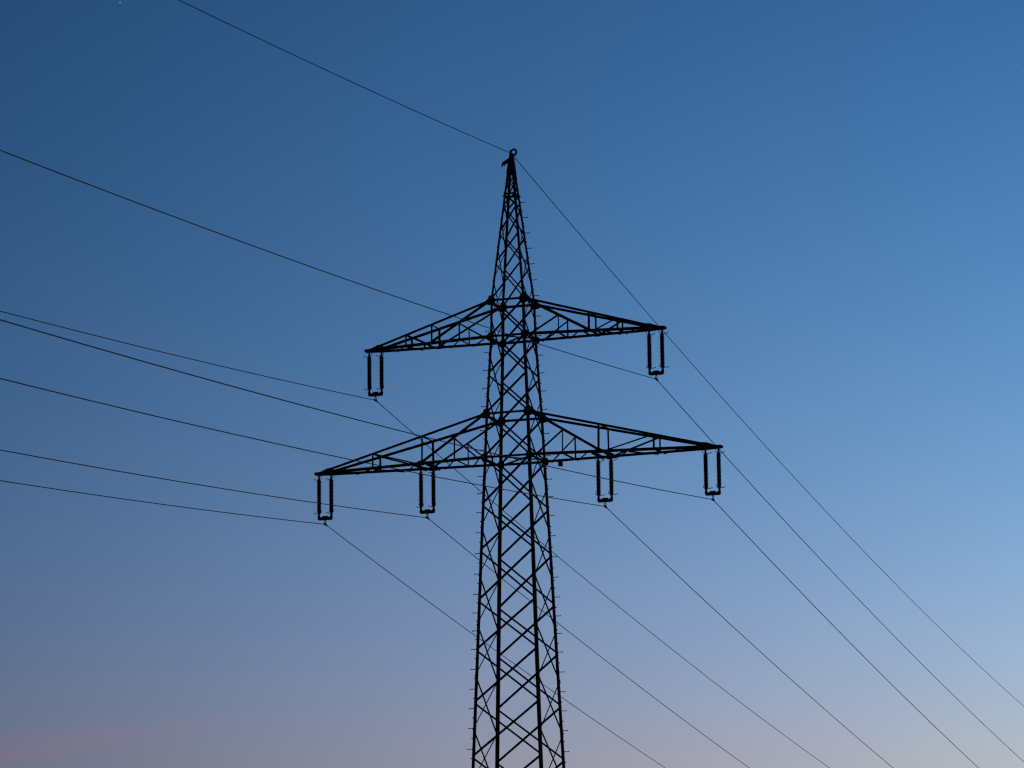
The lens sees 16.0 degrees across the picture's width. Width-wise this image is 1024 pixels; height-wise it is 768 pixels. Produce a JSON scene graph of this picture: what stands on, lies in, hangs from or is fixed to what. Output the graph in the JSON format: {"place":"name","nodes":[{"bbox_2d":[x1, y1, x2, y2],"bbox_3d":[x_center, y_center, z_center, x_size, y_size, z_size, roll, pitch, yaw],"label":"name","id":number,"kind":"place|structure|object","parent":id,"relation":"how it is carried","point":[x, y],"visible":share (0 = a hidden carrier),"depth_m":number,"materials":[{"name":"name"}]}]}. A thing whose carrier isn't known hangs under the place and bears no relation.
{"place":"outdoors","nodes":[
{"label":"outdoors","id":0,"kind":"place"},
{"bbox_2d":[0,0,1023,767],"label":"sky","id":1,"kind":"structure","parent":0,"point":[819,204],"materials":[{"name":"blue"}]},
{"bbox_3d":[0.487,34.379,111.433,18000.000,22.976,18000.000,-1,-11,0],"label":"ground","id":2,"kind":"structure","parent":0,"visible":0},
{"bbox_2d":[314,148,722,767],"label":"pylon","id":3,"kind":"object","parent":2,"relation":"on","point":[528,410],"visible":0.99,"depth_m":117.44,"materials":[{"name":"metal"}]},
{"bbox_2d":[314,475,333,525],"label":"insulator set","id":4,"kind":"object","parent":3,"relation":"hanging from","point":[331,499],"visible":0.98,"depth_m":119.34,"materials":[{"name":"brown ceramic"}]},
{"bbox_2d":[0,480,664,767],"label":"conductor","id":5,"kind":"object","parent":4,"relation":"hanging from","point":[343,538],"visible":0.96,"depth_m":118.30,"materials":[{"name":"metal"}]},
{"bbox_2d":[364,351,383,401],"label":"insulator set","id":6,"kind":"object","parent":3,"relation":"hanging from","point":[369,375],"visible":1,"depth_m":119.51,"materials":[{"name":"brown ceramic"}]},
{"bbox_2d":[0,311,827,766],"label":"conductor","id":7,"kind":"object","parent":6,"relation":"hanging from","point":[408,429],"visible":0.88,"depth_m":119.68,"materials":[{"name":"metal"}]},
{"bbox_2d":[416,468,435,519],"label":"insulator set","id":8,"kind":"object","parent":3,"relation":"hanging from","point":[433,499],"visible":0.98,"depth_m":118.20,"materials":[{"name":"brown ceramic"}]},
{"bbox_2d":[0,449,748,767],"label":"conductor","id":9,"kind":"object","parent":8,"relation":"hanging from","point":[360,509],"visible":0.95,"depth_m":110.43,"materials":[{"name":"metal"}]},
{"bbox_2d":[179,0,1022,705],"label":"earth wire","id":10,"kind":"object","parent":3,"relation":"attached to","point":[579,234],"visible":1,"depth_m":125.30,"materials":[{"name":"metal"}]},
{"bbox_2d":[595,456,617,507],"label":"insulator set","id":11,"kind":"object","parent":3,"relation":"hanging from","point":[598,484],"visible":0.98,"depth_m":116.27,"materials":[{"name":"brown ceramic"}]},
{"bbox_2d":[0,378,892,767],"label":"conductor","id":12,"kind":"object","parent":11,"relation":"hanging from","point":[412,472],"visible":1,"depth_m":98.06,"materials":[{"name":"metal"}]},
{"bbox_2d":[646,329,668,380],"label":"insulator set","id":13,"kind":"object","parent":3,"relation":"hanging from","point":[649,360],"visible":1,"depth_m":116.45,"materials":[{"name":"brown ceramic"}]},
{"bbox_2d":[0,150,1023,761],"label":"conductor","id":14,"kind":"object","parent":13,"relation":"hanging from","point":[514,336],"visible":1,"depth_m":98.18,"materials":[{"name":"metal"}]},
{"bbox_2d":[702,448,725,501],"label":"insulator set","id":15,"kind":"object","parent":3,"relation":"hanging from","point":[705,473],"visible":1,"depth_m":115.14,"materials":[{"name":"brown ceramic"}]},
{"bbox_2d":[0,319,978,767],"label":"conductor","id":16,"kind":"object","parent":15,"relation":"hanging from","point":[466,447],"visible":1,"depth_m":89.63,"materials":[{"name":"metal"}]}
]}

